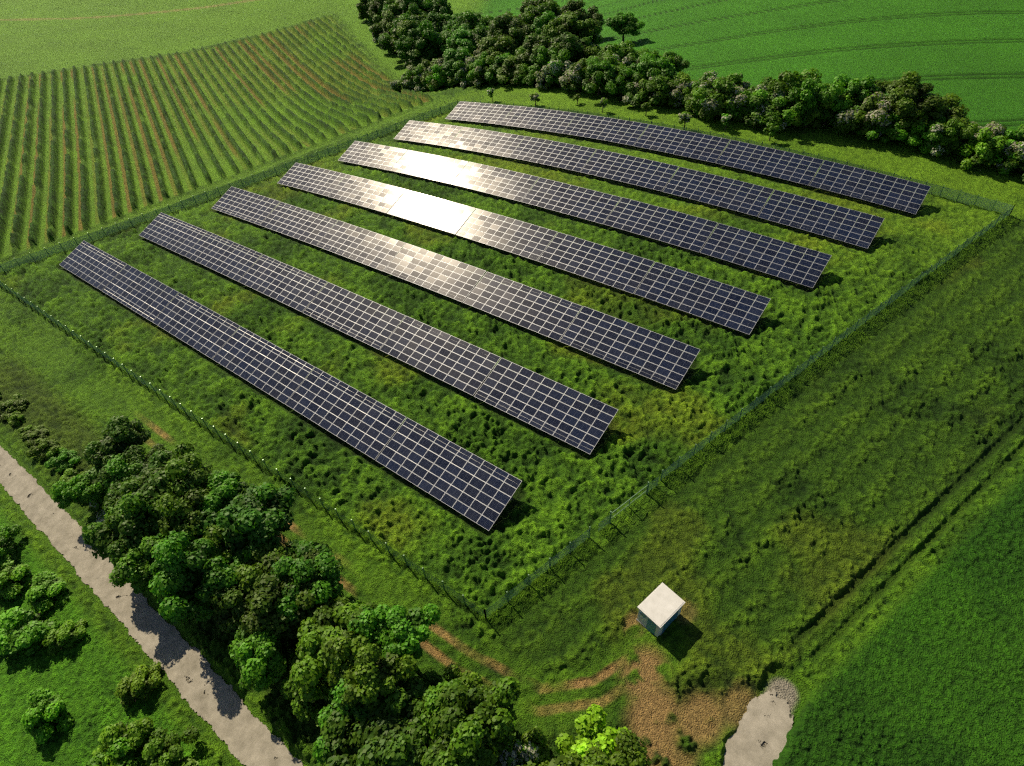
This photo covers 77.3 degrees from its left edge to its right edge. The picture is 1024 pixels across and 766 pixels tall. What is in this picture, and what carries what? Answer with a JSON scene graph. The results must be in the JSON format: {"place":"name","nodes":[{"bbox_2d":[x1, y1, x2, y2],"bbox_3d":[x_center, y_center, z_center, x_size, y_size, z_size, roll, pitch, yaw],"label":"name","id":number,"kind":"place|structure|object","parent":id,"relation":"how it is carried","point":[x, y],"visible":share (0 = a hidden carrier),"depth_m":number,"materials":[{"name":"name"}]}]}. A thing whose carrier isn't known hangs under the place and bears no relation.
{"place":"outdoors","nodes":[
{"label":"outdoors","id":0,"kind":"place"},
{"bbox_2d":[0,446,302,765],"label":"farm road","id":1,"kind":"structure","parent":0,"point":[245,735],"depth_m":60.30,"materials":[{"name":"beige gravel"}]},
{"bbox_2d":[0,0,1023,765],"bbox_3d":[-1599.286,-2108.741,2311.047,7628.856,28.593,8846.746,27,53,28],"label":"ground","id":2,"kind":"structure","parent":0,"point":[828,546],"depth_m":77.35,"materials":[{"name":"green plant"}]},
{"bbox_2d":[0,524,21,566],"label":"field bush","id":3,"kind":"object","parent":2,"relation":"on","point":[7,544],"visible":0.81,"depth_m":68.45,"materials":[{"name":"green plant"}]},
{"bbox_2d":[0,393,28,420],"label":"bush","id":4,"kind":"object","parent":2,"relation":"on","point":[9,407],"visible":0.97,"depth_m":85.83,"materials":[{"name":"green plant"}]},
{"bbox_2d":[0,560,38,599],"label":"field bush","id":5,"kind":"object","parent":2,"relation":"on","point":[10,575],"visible":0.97,"depth_m":65.49,"materials":[{"name":"green plant"}]},
{"bbox_2d":[0,606,59,655],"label":"field bush","id":6,"kind":"object","parent":2,"relation":"on","point":[26,632],"visible":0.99,"depth_m":60.02,"materials":[{"name":"green plant"}]},
{"bbox_2d":[20,425,49,446],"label":"bush","id":7,"kind":"object","parent":2,"relation":"on","point":[40,432],"visible":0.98,"depth_m":81.64,"materials":[{"name":"green plant"}]},
{"bbox_2d":[25,438,61,460],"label":"bush","id":8,"kind":"object","parent":2,"relation":"on","point":[40,452],"visible":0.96,"depth_m":78.88,"materials":[{"name":"green plant"}]},
{"bbox_2d":[20,687,74,743],"bbox_3d":[-40.149,28.391,54.910,4.666,3.394,3.300,33,56,31],"label":"field bush","id":9,"kind":"object","parent":2,"relation":"on","point":[41,712],"visible":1,"depth_m":54.55,"materials":[{"name":"green plant"}]},
{"bbox_2d":[25,571,69,613],"bbox_3d":[-46.805,20.918,64.364,3.781,2.673,4.655,-27,49,-21],"label":"field bush","id":10,"kind":"object","parent":2,"relation":"on","point":[43,588],"visible":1,"depth_m":63.94,"materials":[{"name":"green plant"}]},
{"bbox_2d":[44,448,80,471],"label":"bush","id":11,"kind":"object","parent":2,"relation":"on","point":[61,463],"visible":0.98,"depth_m":77.25,"materials":[{"name":"green plant"}]},
{"bbox_2d":[41,618,87,655],"bbox_3d":[-42.313,23.875,60.605,3.548,2.435,2.915,-25,49,-19],"label":"field bush","id":12,"kind":"object","parent":2,"relation":"on","point":[68,633],"visible":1,"depth_m":60.07,"materials":[{"name":"green plant"}]},
{"bbox_2d":[50,471,110,508],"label":"belt tree","id":13,"kind":"object","parent":2,"relation":"on","point":[80,490],"visible":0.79,"depth_m":69.33,"materials":[{"name":"green plant"}]},
{"bbox_2d":[102,481,125,528],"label":"belt tree","id":14,"kind":"object","parent":2,"relation":"on","point":[111,499],"visible":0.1,"depth_m":64.43,"materials":[{"name":"green plant"}]},
{"bbox_2d":[84,737,144,765],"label":"field bush","id":15,"kind":"object","parent":2,"relation":"on","point":[115,751],"visible":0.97,"depth_m":50.55,"materials":[{"name":"green plant"}]},
{"bbox_2d":[81,415,150,491],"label":"belt tree","id":16,"kind":"object","parent":2,"relation":"on","point":[121,436],"visible":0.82,"depth_m":71.26,"materials":[{"name":"green plant"}]},
{"bbox_2d":[85,453,148,496],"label":"belt tree","id":17,"kind":"object","parent":2,"relation":"on","point":[120,470],"visible":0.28,"depth_m":68.97,"materials":[{"name":"green plant"}]},
{"bbox_2d":[81,491,162,567],"bbox_3d":[-35.737,14.205,64.055,7.711,10.219,10.264,22,51,24],"label":"belt tree","id":18,"kind":"object","parent":2,"relation":"on","point":[130,517],"visible":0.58,"depth_m":60.90,"materials":[{"name":"green plant"}]},
{"bbox_2d":[92,717,153,765],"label":"field bush","id":19,"kind":"object","parent":2,"relation":"on","point":[137,733],"visible":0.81,"depth_m":51.51,"materials":[{"name":"green plant"}]},
{"bbox_2d":[109,535,164,593],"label":"belt tree","id":20,"kind":"object","parent":2,"relation":"on","point":[134,571],"visible":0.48,"depth_m":59.02,"materials":[{"name":"green plant"}]},
{"bbox_2d":[114,661,161,708],"bbox_3d":[-32.831,26.372,56.268,3.670,2.500,3.267,-25,49,-19],"label":"field bush","id":21,"kind":"object","parent":2,"relation":"on","point":[141,681],"visible":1,"depth_m":55.70,"materials":[{"name":"green plant"}]},
{"bbox_2d":[110,443,168,479],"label":"belt tree","id":22,"kind":"object","parent":2,"relation":"on","point":[157,447],"visible":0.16,"depth_m":71.16,"materials":[{"name":"green plant"}]},
{"bbox_2d":[88,470,202,559],"bbox_3d":[-36.610,13.979,64.709,8.907,9.832,10.288,11,47,15],"label":"belt tree","id":23,"kind":"object","parent":2,"relation":"on","point":[157,483],"visible":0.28,"depth_m":61.65,"materials":[{"name":"green plant"}]},
{"bbox_2d":[128,450,174,479],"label":"belt tree","id":24,"kind":"object","parent":2,"relation":"on","point":[161,458],"visible":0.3,"depth_m":68.06,"materials":[{"name":"green plant"}]},
{"bbox_2d":[141,726,200,765],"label":"field bush","id":25,"kind":"object","parent":2,"relation":"on","point":[159,749],"visible":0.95,"depth_m":50.19,"materials":[{"name":"green plant"}]},
{"bbox_2d":[136,441,212,498],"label":"belt tree","id":26,"kind":"object","parent":2,"relation":"on","point":[194,471],"visible":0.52,"depth_m":64.75,"materials":[{"name":"green plant"}]},
{"bbox_2d":[146,488,229,549],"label":"belt tree","id":27,"kind":"object","parent":2,"relation":"on","point":[177,514],"visible":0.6,"depth_m":60.69,"materials":[{"name":"green plant"}]},
{"bbox_2d":[139,530,245,624],"bbox_3d":[-29.693,17.226,59.577,7.654,10.513,10.849,-35,53,-27],"label":"belt tree","id":28,"kind":"object","parent":2,"relation":"on","point":[178,571],"visible":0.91,"depth_m":56.31,"materials":[{"name":"green plant"}]},
{"bbox_2d":[193,469,242,519],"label":"belt tree","id":29,"kind":"object","parent":2,"relation":"on","point":[231,482],"visible":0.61,"depth_m":63.38,"materials":[{"name":"green plant"}]},
{"bbox_2d":[194,521,247,563],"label":"belt tree","id":30,"kind":"object","parent":2,"relation":"on","point":[221,550],"visible":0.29,"depth_m":59.81,"materials":[{"name":"green plant"}]},
{"bbox_2d":[189,562,253,632],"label":"belt tree","id":31,"kind":"object","parent":2,"relation":"on","point":[230,606],"visible":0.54,"depth_m":56.07,"materials":[{"name":"green plant"}]},
{"bbox_2d":[190,481,296,563],"bbox_3d":[-26.343,13.899,63.523,10.169,8.918,9.074,8,47,12],"label":"belt tree","id":32,"kind":"object","parent":2,"relation":"on","point":[253,516],"visible":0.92,"depth_m":60.46,"materials":[{"name":"green plant"}]},
{"bbox_2d":[228,609,282,692],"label":"belt tree","id":33,"kind":"object","parent":2,"relation":"on","point":[256,654],"visible":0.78,"depth_m":52.66,"materials":[{"name":"green plant"}]},
{"bbox_2d":[232,542,294,593],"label":"belt tree","id":34,"kind":"object","parent":2,"relation":"on","point":[248,575],"visible":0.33,"depth_m":57.63,"materials":[{"name":"green plant"}]},
{"bbox_2d":[238,549,339,639],"bbox_3d":[-19.780,19.248,57.657,7.896,7.810,8.536,-4,45,1],"label":"belt tree","id":35,"kind":"object","parent":2,"relation":"on","point":[264,600],"visible":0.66,"depth_m":54.58,"materials":[{"name":"green plant"}]},
{"bbox_2d":[271,649,331,726],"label":"belt tree","id":36,"kind":"object","parent":2,"relation":"on","point":[302,710],"visible":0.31,"depth_m":51.97,"materials":[{"name":"green plant"}]},
{"bbox_2d":[270,539,343,623],"bbox_3d":[-18.796,18.356,58.471,7.186,7.628,10.041,-31,51,-24],"label":"belt tree","id":37,"kind":"object","parent":2,"relation":"on","point":[323,573],"visible":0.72,"depth_m":56.44,"materials":[{"name":"green plant"}]},
{"bbox_2d":[289,596,376,702],"bbox_3d":[-14.814,22.447,53.683,6.140,7.492,9.268,6,46,11],"label":"belt tree","id":38,"kind":"object","parent":2,"relation":"on","point":[316,633],"visible":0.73,"depth_m":51.36,"materials":[{"name":"green plant"}]},
{"bbox_2d":[312,678,389,765],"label":"belt tree","id":39,"kind":"object","parent":2,"relation":"on","point":[334,695],"visible":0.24,"depth_m":47.82,"materials":[{"name":"green plant"}]},
{"bbox_2d":[321,631,417,710],"bbox_3d":[-11.517,23.716,50.600,7.852,9.040,5.226,14,48,17],"label":"belt tree","id":40,"kind":"object","parent":2,"relation":"on","point":[365,669],"visible":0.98,"depth_m":48.72,"materials":[{"name":"green plant"}]},
{"bbox_2d":[320,677,429,765],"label":"belt tree","id":41,"kind":"object","parent":2,"relation":"on","point":[389,738],"visible":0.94,"depth_m":46.57,"materials":[{"name":"green plant"}]},
{"bbox_2d":[370,11,399,37],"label":"tree","id":42,"kind":"object","parent":2,"relation":"on","point":[386,24],"visible":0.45,"depth_m":228.51,"materials":[{"name":"green plant"}]},
{"bbox_2d":[347,603,440,659],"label":"belt tree","id":43,"kind":"object","parent":2,"relation":"on","point":[395,629],"visible":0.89,"depth_m":51.66,"materials":[{"name":"green plant"}]},
{"bbox_2d":[378,13,424,49],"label":"tree","id":44,"kind":"object","parent":2,"relation":"on","point":[384,39],"visible":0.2,"depth_m":219.29,"materials":[{"name":"green plant"}]},
{"bbox_2d":[400,38,442,65],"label":"tree","id":45,"kind":"object","parent":2,"relation":"on","point":[413,55],"visible":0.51,"depth_m":196.64,"materials":[{"name":"green plant"}]},
{"bbox_2d":[394,20,452,62],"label":"tree","id":46,"kind":"object","parent":2,"relation":"on","point":[422,32],"visible":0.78,"depth_m":196.18,"materials":[{"name":"green plant"}]},
{"bbox_2d":[425,64,449,90],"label":"hedge tree","id":47,"kind":"object","parent":2,"relation":"on","point":[438,70],"visible":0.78,"depth_m":175.30,"materials":[{"name":"green plant"}]},
{"bbox_2d":[402,678,474,749],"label":"belt tree","id":48,"kind":"object","parent":2,"relation":"on","point":[426,702],"visible":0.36,"depth_m":47.48,"materials":[{"name":"green plant"}]},
{"bbox_2d":[441,46,471,76],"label":"hedge tree","id":49,"kind":"object","parent":2,"relation":"on","point":[451,57],"visible":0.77,"depth_m":174.69,"materials":[{"name":"green plant"}]},
{"bbox_2d":[446,29,476,53],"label":"tree","id":50,"kind":"object","parent":2,"relation":"on","point":[463,38],"visible":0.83,"depth_m":184.62,"materials":[{"name":"green plant"}]},
{"bbox_2d":[453,56,474,87],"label":"hedge tree","id":51,"kind":"object","parent":2,"relation":"on","point":[460,75],"visible":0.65,"depth_m":171.06,"materials":[{"name":"green plant"}]},
{"bbox_2d":[442,663,488,699],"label":"belt tree","id":52,"kind":"object","parent":2,"relation":"on","point":[471,680],"visible":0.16,"depth_m":51.65,"materials":[{"name":"green plant"}]},
{"bbox_2d":[442,10,490,34],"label":"tree","id":53,"kind":"object","parent":2,"relation":"on","point":[470,18],"visible":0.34,"depth_m":207.20,"materials":[{"name":"green plant"}]},
{"bbox_2d":[420,676,520,765],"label":"belt tree","id":54,"kind":"object","parent":2,"relation":"on","point":[484,735],"visible":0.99,"depth_m":44.83,"materials":[{"name":"green plant"}]},
{"bbox_2d":[59,101,930,530],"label":"solar tables","id":55,"kind":"object","parent":2,"relation":"on","point":[443,357],"visible":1,"depth_m":96.07,"materials":[{"name":"black glass"}]},
{"bbox_2d":[475,34,517,61],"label":"tree","id":56,"kind":"object","parent":2,"relation":"on","point":[503,44],"visible":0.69,"depth_m":170.91,"materials":[{"name":"green plant"}]},
{"bbox_2d":[0,100,1015,618],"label":"security fence","id":57,"kind":"object","parent":2,"relation":"on","point":[682,458],"visible":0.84,"depth_m":93.75,"materials":[{"name":"green metal"}]},
{"bbox_2d":[487,14,534,45],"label":"tree","id":58,"kind":"object","parent":2,"relation":"on","point":[512,30],"visible":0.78,"depth_m":175.25,"materials":[{"name":"green plant"}]},
{"bbox_2d":[496,55,528,84],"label":"hedge tree","id":59,"kind":"object","parent":2,"relation":"on","point":[509,69],"visible":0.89,"depth_m":161.10,"materials":[{"name":"green plant"}]},
{"bbox_2d":[496,739,538,765],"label":"belt tree","id":60,"kind":"object","parent":2,"relation":"on","point":[515,754],"visible":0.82,"depth_m":46.04,"materials":[{"name":"green plant"}]},
{"bbox_2d":[521,726,550,765],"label":"belt tree","id":61,"kind":"object","parent":2,"relation":"on","point":[538,738],"visible":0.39,"depth_m":48.10,"materials":[{"name":"green plant"}]},
{"bbox_2d":[514,1,561,26],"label":"tree","id":62,"kind":"object","parent":2,"relation":"on","point":[528,16],"visible":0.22,"depth_m":179.66,"materials":[{"name":"green plant"}]},
{"bbox_2d":[515,33,561,65],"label":"hedge tree","id":63,"kind":"object","parent":2,"relation":"on","point":[534,42],"visible":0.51,"depth_m":158.42,"materials":[{"name":"green plant"}]},
{"bbox_2d":[525,11,558,39],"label":"tree","id":64,"kind":"object","parent":2,"relation":"on","point":[536,26],"visible":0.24,"depth_m":172.42,"materials":[{"name":"green plant"}]},
{"bbox_2d":[529,46,570,78],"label":"hedge tree","id":65,"kind":"object","parent":2,"relation":"on","point":[542,58],"visible":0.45,"depth_m":153.91,"materials":[{"name":"green plant"}]},
{"bbox_2d":[541,60,572,89],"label":"hedge tree","id":66,"kind":"object","parent":2,"relation":"on","point":[557,68],"visible":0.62,"depth_m":151.78,"materials":[{"name":"green plant"}]},
{"bbox_2d":[517,754,602,765],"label":"belt tree","id":67,"kind":"object","parent":2,"relation":"on","point":[560,760],"visible":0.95,"depth_m":43.38,"materials":[{"name":"green plant"}]},
{"bbox_2d":[547,11,602,37],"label":"tree","id":68,"kind":"object","parent":2,"relation":"on","point":[572,24],"visible":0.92,"depth_m":162.35,"materials":[{"name":"green plant"}]},
{"bbox_2d":[552,32,597,60],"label":"hedge tree","id":69,"kind":"object","parent":2,"relation":"on","point":[575,46],"visible":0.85,"depth_m":154.79,"materials":[{"name":"green plant"}]},
{"bbox_2d":[558,69,596,91],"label":"hedge tree","id":70,"kind":"object","parent":2,"relation":"on","point":[567,84],"visible":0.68,"depth_m":147.20,"materials":[{"name":"green plant"}]},
{"bbox_2d":[561,0,604,26],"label":"tree","id":71,"kind":"object","parent":2,"relation":"on","point":[577,8],"visible":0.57,"depth_m":181.97,"materials":[{"name":"green plant"}]},
{"bbox_2d":[555,703,631,765],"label":"lime tree","id":72,"kind":"object","parent":2,"relation":"on","point":[592,727],"visible":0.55,"depth_m":46.99,"materials":[{"name":"green plant"}]},
{"bbox_2d":[538,728,651,765],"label":"belt tree","id":73,"kind":"object","parent":2,"relation":"on","point":[631,749],"visible":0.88,"depth_m":44.39,"materials":[{"name":"green plant"}]},
{"bbox_2d":[582,55,616,94],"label":"hedge tree","id":74,"kind":"object","parent":2,"relation":"on","point":[600,72],"visible":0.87,"depth_m":141.43,"materials":[{"name":"green plant"}]},
{"bbox_2d":[597,40,639,59],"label":"hedge tree","id":75,"kind":"object","parent":2,"relation":"on","point":[628,48],"visible":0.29,"depth_m":149.81,"materials":[{"name":"green plant"}]},
{"bbox_2d":[605,12,644,42],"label":"tree","id":76,"kind":"object","parent":2,"relation":"on","point":[620,23],"visible":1,"depth_m":172.03,"materials":[{"name":"green plant"}]},
{"bbox_2d":[605,66,646,97],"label":"hedge tree","id":77,"kind":"object","parent":2,"relation":"on","point":[622,79],"visible":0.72,"depth_m":139.35,"materials":[{"name":"green plant"}]},
{"bbox_2d":[622,73,654,106],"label":"hedge tree","id":78,"kind":"object","parent":2,"relation":"on","point":[631,97],"visible":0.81,"depth_m":136.65,"materials":[{"name":"green plant"}]},
{"bbox_2d":[638,51,675,82],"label":"hedge tree","id":79,"kind":"object","parent":2,"relation":"on","point":[654,67],"visible":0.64,"depth_m":136.16,"materials":[{"name":"green plant"}]},
{"bbox_2d":[636,582,685,636],"bbox_3d":[12.745,19.770,55.254,3.290,2.865,2.490,-33,52,-26],"label":"transformer hut","id":80,"kind":"object","parent":2,"relation":"on","point":[659,607],"visible":0.98,"depth_m":54.29,"materials":[{"name":"paint"}]},
{"bbox_2d":[639,73,685,104],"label":"hedge tree","id":81,"kind":"object","parent":2,"relation":"on","point":[662,86],"visible":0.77,"depth_m":133.23,"materials":[{"name":"green plant"}]},
{"bbox_2d":[653,79,684,107],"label":"hedge tree","id":82,"kind":"object","parent":2,"relation":"on","point":[675,96],"visible":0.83,"depth_m":133.30,"materials":[{"name":"green plant"}]},
{"bbox_2d":[662,51,689,73],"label":"hedge tree","id":83,"kind":"object","parent":2,"relation":"on","point":[680,65],"visible":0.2,"depth_m":139.05,"materials":[{"name":"green plant"}]},
{"bbox_2d":[682,70,721,92],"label":"hedge tree","id":84,"kind":"object","parent":2,"relation":"on","point":[711,76],"visible":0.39,"depth_m":131.55,"materials":[{"name":"green plant"}]},
{"bbox_2d":[690,78,740,115],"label":"hedge tree","id":85,"kind":"object","parent":2,"relation":"on","point":[703,93],"visible":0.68,"depth_m":124.39,"materials":[{"name":"green plant"}]},
{"bbox_2d":[698,81,749,120],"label":"hedge tree","id":86,"kind":"object","parent":2,"relation":"on","point":[717,108],"visible":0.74,"depth_m":124.28,"materials":[{"name":"green plant"}]},
{"bbox_2d":[734,89,767,121],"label":"hedge tree","id":87,"kind":"object","parent":2,"relation":"on","point":[763,93],"visible":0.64,"depth_m":122.97,"materials":[{"name":"green plant"}]},
{"bbox_2d":[723,689,793,765],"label":"dirt road","id":88,"kind":"structure","parent":2,"relation":"on","point":[742,743],"depth_m":48.59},
{"bbox_2d":[744,84,786,129],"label":"hedge tree","id":89,"kind":"object","parent":2,"relation":"on","point":[754,116],"visible":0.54,"depth_m":121.38,"materials":[{"name":"green plant"}]},
{"bbox_2d":[749,95,796,125],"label":"hedge tree","id":90,"kind":"object","parent":2,"relation":"on","point":[784,109],"visible":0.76,"depth_m":119.55,"materials":[{"name":"green plant"}]},
{"bbox_2d":[755,68,829,105],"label":"hedge tree","id":91,"kind":"object","parent":2,"relation":"on","point":[791,79],"visible":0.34,"depth_m":120.85,"materials":[{"name":"green plant"}]},
{"bbox_2d":[786,78,852,126],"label":"hedge tree","id":92,"kind":"object","parent":2,"relation":"on","point":[810,94],"visible":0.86,"depth_m":117.48,"materials":[{"name":"green plant"}]},
{"bbox_2d":[805,87,851,128],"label":"hedge tree","id":93,"kind":"object","parent":2,"relation":"on","point":[815,115],"visible":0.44,"depth_m":118.81,"materials":[{"name":"green plant"}]},
{"bbox_2d":[829,73,881,111],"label":"hedge tree","id":94,"kind":"object","parent":2,"relation":"on","point":[865,87],"visible":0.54,"depth_m":118.61,"materials":[{"name":"green plant"}]},
{"bbox_2d":[833,92,892,139],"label":"hedge tree","id":95,"kind":"object","parent":2,"relation":"on","point":[849,120],"visible":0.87,"depth_m":115.46,"materials":[{"name":"green plant"}]},
{"bbox_2d":[865,113,908,142],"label":"hedge tree","id":96,"kind":"object","parent":2,"relation":"on","point":[902,134],"visible":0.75,"depth_m":114.36,"materials":[{"name":"green plant"}]},
{"bbox_2d":[886,108,928,138],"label":"hedge tree","id":97,"kind":"object","parent":2,"relation":"on","point":[905,122],"visible":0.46,"depth_m":112.90,"materials":[{"name":"green plant"}]},
{"bbox_2d":[874,71,949,122],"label":"hedge tree","id":98,"kind":"object","parent":2,"relation":"on","point":[905,91],"visible":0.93,"depth_m":112.77,"materials":[{"name":"green plant"}]},
{"bbox_2d":[902,121,931,153],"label":"hedge tree","id":99,"kind":"object","parent":2,"relation":"on","point":[917,136],"visible":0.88,"depth_m":112.69,"materials":[{"name":"green plant"}]},
{"bbox_2d":[921,122,960,156],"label":"hedge tree","id":100,"kind":"object","parent":2,"relation":"on","point":[934,131],"visible":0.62,"depth_m":110.32,"materials":[{"name":"green plant"}]},
{"bbox_2d":[942,93,970,127],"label":"hedge tree","id":101,"kind":"object","parent":2,"relation":"on","point":[956,112],"visible":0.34,"depth_m":114.04,"materials":[{"name":"green plant"}]},
{"bbox_2d":[933,119,980,154],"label":"hedge tree","id":102,"kind":"object","parent":2,"relation":"on","point":[955,134],"visible":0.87,"depth_m":109.29,"materials":[{"name":"green plant"}]},
{"bbox_2d":[959,127,1007,169],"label":"hedge tree","id":103,"kind":"object","parent":2,"relation":"on","point":[985,147],"visible":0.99,"depth_m":107.17,"materials":[{"name":"green plant"}]},
{"bbox_2d":[999,141,1023,174],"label":"hedge tree","id":104,"kind":"object","parent":2,"relation":"on","point":[1019,156],"visible":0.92,"depth_m":105.64,"materials":[{"name":"green plant"}]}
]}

